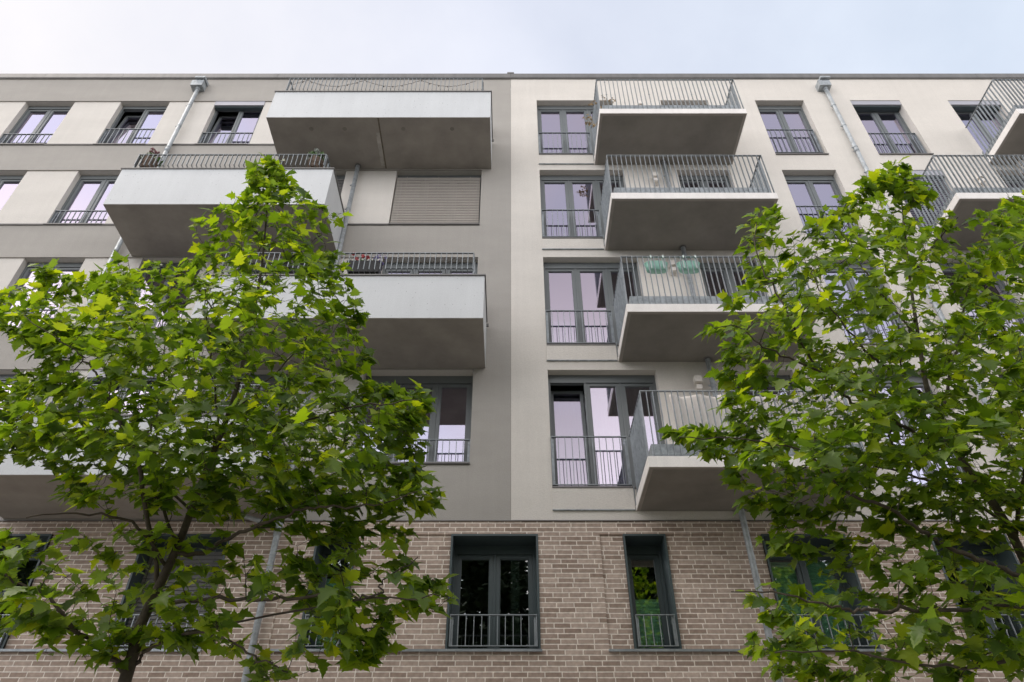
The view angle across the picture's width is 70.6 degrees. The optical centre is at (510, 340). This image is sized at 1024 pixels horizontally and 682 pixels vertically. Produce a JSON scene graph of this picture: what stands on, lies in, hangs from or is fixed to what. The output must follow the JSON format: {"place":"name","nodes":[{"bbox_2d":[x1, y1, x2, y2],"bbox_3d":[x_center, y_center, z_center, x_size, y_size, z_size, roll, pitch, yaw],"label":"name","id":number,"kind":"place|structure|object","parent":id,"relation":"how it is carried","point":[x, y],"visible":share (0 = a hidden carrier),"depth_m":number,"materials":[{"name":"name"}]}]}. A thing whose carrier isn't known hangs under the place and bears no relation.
{"place":"outdoors","nodes":[
{"label":"outdoors","id":0,"kind":"place"},
{"bbox_2d":[0,0,1023,73],"label":"sky","id":1,"kind":"structure","parent":0,"point":[37,36],"materials":[{"name":"white"}]},
{"label":"ground","id":2,"kind":"structure","parent":0,"visible":0},
{"bbox_2d":[0,152,459,681],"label":"plane tree","id":3,"kind":"object","parent":2,"relation":"on","point":[96,441],"visible":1,"depth_m":6.73,"materials":[{"name":"green plant"}]},
{"bbox_2d":[0,72,1023,681],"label":"apartment building","id":4,"kind":"structure","parent":2,"relation":"on","point":[520,302],"depth_m":16.05,"materials":[{"name":"grey paint"}]},
{"bbox_2d":[0,374,16,408],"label":"window","id":5,"kind":"structure","parent":4,"relation":"in","point":[2,376],"depth_m":15.18,"materials":[{"name":"grey paint"}]},
{"bbox_2d":[0,176,23,209],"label":"window","id":6,"kind":"structure","parent":4,"relation":"in","point":[8,184],"depth_m":19.34,"materials":[{"name":"glass"}]},
{"bbox_2d":[0,534,52,648],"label":"window","id":7,"kind":"structure","parent":4,"relation":"in","point":[44,538],"depth_m":12.75,"materials":[{"name":"paint"}]},
{"bbox_2d":[0,106,71,143],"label":"window","id":8,"kind":"structure","parent":4,"relation":"in","point":[37,124],"depth_m":21.11,"materials":[{"name":"glass"}]},
{"bbox_2d":[3,263,82,327],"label":"window","id":9,"kind":"structure","parent":4,"relation":"in","point":[67,268],"depth_m":17.17,"materials":[{"name":"grey glass"}]},
{"bbox_2d":[43,176,117,223],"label":"window","id":10,"kind":"structure","parent":4,"relation":"in","point":[84,204],"depth_m":18.86,"materials":[{"name":"glass"}]},
{"bbox_2d":[78,370,156,413],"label":"window","id":11,"kind":"structure","parent":4,"relation":"in","point":[91,374],"depth_m":15.02,"materials":[{"name":"grey paint"}]},
{"bbox_2d":[93,106,167,143],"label":"window","id":12,"kind":"structure","parent":4,"relation":"in","point":[133,129],"depth_m":21.12,"materials":[{"name":"grey paint"}]},
{"bbox_2d":[139,147,163,166],"bbox_3d":[-8.717,-4.364,17.513,0.500,0.759,0.395,0,-40,0],"label":"flower pot","id":13,"kind":"object","parent":4,"relation":"attached to","point":[149,159],"visible":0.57,"depth_m":17.36,"materials":[{"name":"brown plant"}]},
{"bbox_2d":[115,263,199,327],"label":"window","id":14,"kind":"structure","parent":4,"relation":"in","point":[146,277],"depth_m":16.90,"materials":[{"name":"grey glass"}]},
{"bbox_2d":[107,534,228,648],"bbox_3d":[-5.705,4.317,12.328,1.530,1.950,0.597,0,-40,0],"label":"window","id":15,"kind":"structure","parent":4,"relation":"in","point":[216,555],"depth_m":12.58,"materials":[{"name":"paint"}]},
{"bbox_2d":[194,101,264,143],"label":"window","id":16,"kind":"structure","parent":4,"relation":"in","point":[239,129],"depth_m":21.27,"materials":[{"name":"glass"}]},
{"bbox_2d":[203,374,296,415],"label":"window","id":17,"kind":"structure","parent":4,"relation":"in","point":[263,377],"depth_m":15.02,"materials":[{"name":"grey paint"}]},
{"bbox_2d":[240,263,321,273],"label":"window","id":18,"kind":"structure","parent":4,"relation":"in","point":[296,266],"depth_m":17.29,"materials":[{"name":"grey paint"}]},
{"bbox_2d":[307,148,324,166],"bbox_3d":[-4.701,-4.374,17.512,0.463,0.773,0.423,0,-40,0],"label":"flower pot","id":19,"kind":"object","parent":4,"relation":"attached to","point":[317,159],"visible":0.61,"depth_m":17.32,"materials":[{"name":"brown wicker"}]},
{"bbox_2d":[298,535,354,648],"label":"window","id":20,"kind":"structure","parent":4,"relation":"in","point":[324,551],"depth_m":12.58,"materials":[{"name":"glass"}]},
{"bbox_2d":[337,176,344,193],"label":"window","id":21,"kind":"structure","parent":4,"relation":"in","point":[340,179],"depth_m":19.37,"materials":[{"name":"grey paint"}]},
{"bbox_2d":[347,254,386,273],"bbox_3d":[-3.023,-1.618,15.198,0.829,0.568,0.281,0,-40,0],"label":"flower box","id":22,"kind":"object","parent":4,"relation":"attached to","point":[366,267],"visible":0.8,"depth_m":15.06,"materials":[{"name":"black plastic"}]},
{"bbox_2d":[293,80,474,87],"bbox_3d":[-3.399,-6.920,19.428,4.904,0.353,0.026,0,-40,0],"label":"string light","id":23,"kind":"object","parent":4,"relation":"hanging from","point":[383,86],"visible":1,"depth_m":19.40,"materials":[{"name":"brown plastic"}]},
{"bbox_2d":[352,376,472,462],"bbox_3d":[-1.920,1.552,14.495,2.280,2.268,0.375,0,-40,0],"label":"window","id":24,"kind":"structure","parent":4,"relation":"in","point":[448,435],"depth_m":14.68,"materials":[{"name":"grey glass"}]},
{"bbox_2d":[382,263,477,273],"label":"window","id":25,"kind":"structure","parent":4,"relation":"in","point":[460,268],"depth_m":17.28,"materials":[{"name":"grey paint"}]},
{"bbox_2d":[388,176,480,223],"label":"window","id":26,"kind":"structure","parent":4,"relation":"in","point":[417,199],"depth_m":18.77,"materials":[{"name":"grey paint"}]},
{"bbox_2d":[445,534,540,648],"bbox_3d":[-0.285,4.313,12.324,1.530,1.950,0.587,0,-40,0],"label":"window","id":27,"kind":"structure","parent":4,"relation":"in","point":[493,548],"depth_m":12.63,"materials":[{"name":"paint"}]},
{"bbox_2d":[537,106,601,154],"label":"window","id":28,"kind":"structure","parent":4,"relation":"in","point":[562,130],"depth_m":20.95,"materials":[{"name":"glass"}]},
{"bbox_2d":[540,176,624,238],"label":"window","id":29,"kind":"structure","parent":4,"relation":"in","point":[571,208],"depth_m":18.79,"materials":[{"name":"glass"}]},
{"bbox_2d":[583,395,589,462],"bbox_3d":[1.575,2.081,14.597,1.250,2.450,0.098,0,-40,0],"label":"curtain","id":30,"kind":"object","parent":4,"relation":"hanging from","point":[585,420],"visible":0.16,"depth_m":15.01,"materials":[{"name":"fabric"}]},
{"bbox_2d":[583,116,597,126],"bbox_3d":[2.201,-5.815,19.165,0.610,0.341,0.324,0,-40,0],"label":"dry weed","id":31,"kind":"object","parent":4,"relation":"attached to","point":[589,124],"visible":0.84,"depth_m":19.20,"materials":[{"name":"plant"}]},
{"bbox_2d":[543,263,641,345],"bbox_3d":[1.900,-0.875,16.471,2.260,2.748,0.325,0,-40,0],"label":"window","id":32,"kind":"structure","parent":4,"relation":"in","point":[579,297],"depth_m":16.66,"materials":[{"name":"grey glass"}]},
{"bbox_2d":[588,95,615,107],"bbox_3d":[2.434,-6.297,19.246,0.713,0.387,0.386,-23,-45,25],"label":"dry weed","id":33,"kind":"object","parent":4,"relation":"attached to","point":[602,99],"visible":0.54,"depth_m":19.26,"materials":[{"name":"plant"}]},
{"bbox_2d":[548,375,664,488],"bbox_3d":[1.900,1.811,14.391,2.260,2.758,0.557,0,-40,0],"label":"window","id":34,"kind":"structure","parent":4,"relation":"in","point":[610,400],"depth_m":14.51,"materials":[{"name":"grey paint"}]},
{"bbox_2d":[622,534,681,648],"bbox_3d":[2.353,4.315,12.326,0.755,1.950,0.592,0,-40,0],"label":"window","id":35,"kind":"structure","parent":4,"relation":"in","point":[655,625],"depth_m":12.40,"materials":[{"name":"paint"}]},
{"bbox_2d":[644,255,667,273],"bbox_3d":[3.035,-1.578,15.045,0.500,0.312,0.283,0,-40,0],"label":"flower box","id":36,"kind":"object","parent":4,"relation":"attached to","point":[657,267],"visible":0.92,"depth_m":14.98,"materials":[{"name":"green plastic"}]},
{"bbox_2d":[676,255,699,273],"bbox_3d":[3.710,-1.578,15.045,0.500,0.312,0.283,0,-40,0],"label":"flower box","id":37,"kind":"object","parent":4,"relation":"attached to","point":[689,264],"visible":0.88,"depth_m":14.98,"materials":[{"name":"green plastic"}]},
{"bbox_2d":[678,176,731,187],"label":"window","id":38,"kind":"structure","parent":4,"relation":"in","point":[684,177],"depth_m":19.41,"materials":[{"name":"grey paint"}]},
{"bbox_2d":[700,263,764,295],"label":"window","id":39,"kind":"structure","parent":4,"relation":"in","point":[706,267],"depth_m":17.13,"materials":[{"name":"black glass"}]},
{"bbox_2d":[729,375,793,396],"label":"window","id":40,"kind":"structure","parent":4,"relation":"in","point":[786,377],"depth_m":15.09,"materials":[{"name":"grey glass"}]},
{"bbox_2d":[669,394,857,443],"bbox_3d":[4.362,1.373,12.552,3.083,1.087,0.097,0,-40,0],"label":"privacy screen","id":41,"kind":"object","parent":4,"relation":"attached to","point":[696,410],"visible":0.31,"depth_m":12.68,"materials":[{"name":"beige fabric"}]},
{"bbox_2d":[757,106,828,154],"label":"window","id":42,"kind":"structure","parent":4,"relation":"in","point":[788,128],"depth_m":20.85,"materials":[{"name":"glass"}]},
{"bbox_2d":[761,534,880,648],"bbox_3d":[5.160,4.315,12.326,1.480,1.950,0.592,0,-40,0],"label":"window","id":43,"kind":"structure","parent":4,"relation":"in","point":[782,573],"depth_m":12.62,"materials":[{"name":"paint"}]},
{"bbox_2d":[784,176,867,237],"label":"window","id":44,"kind":"structure","parent":4,"relation":"in","point":[809,194],"depth_m":19.07,"materials":[{"name":"glass"}]},
{"bbox_2d":[823,263,902,344],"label":"window","id":45,"kind":"structure","parent":4,"relation":"in","point":[850,285],"depth_m":16.43,"materials":[{"name":"grey glass"}]},
{"bbox_2d":[851,101,933,154],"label":"window","id":46,"kind":"structure","parent":4,"relation":"in","point":[889,133],"depth_m":21.10,"materials":[{"name":"glass"}]},
{"bbox_2d":[867,375,964,486],"bbox_3d":[8.005,1.727,14.314,1.450,2.728,0.320,0,-40,0],"label":"window","id":47,"kind":"structure","parent":4,"relation":"in","point":[911,378],"depth_m":14.32,"materials":[{"name":"grey glass"}]},
{"bbox_2d":[899,170,950,228],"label":"window","id":48,"kind":"structure","parent":4,"relation":"in","point":[918,172],"depth_m":19.04,"materials":[{"name":"glass"}]},
{"bbox_2d":[948,101,1002,154],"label":"window","id":49,"kind":"structure","parent":4,"relation":"in","point":[964,109],"depth_m":21.46,"materials":[{"name":"glass"}]},
{"bbox_2d":[931,534,1023,648],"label":"window","id":50,"kind":"structure","parent":4,"relation":"in","point":[1005,558],"depth_m":12.69,"materials":[{"name":"glass"}]},
{"bbox_2d":[938,263,1023,344],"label":"window","id":51,"kind":"structure","parent":4,"relation":"in","point":[997,289],"depth_m":16.85,"materials":[{"name":"grey glass"}]},
{"bbox_2d":[1000,176,1023,187],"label":"window","id":52,"kind":"structure","parent":4,"relation":"in","point":[1021,178],"depth_m":19.42,"materials":[{"name":"grey paint"}]},
{"bbox_2d":[656,156,1023,681],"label":"plane tree","id":53,"kind":"object","parent":2,"relation":"on","point":[990,420],"visible":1,"depth_m":6.80,"materials":[{"name":"green plant"}]}
]}

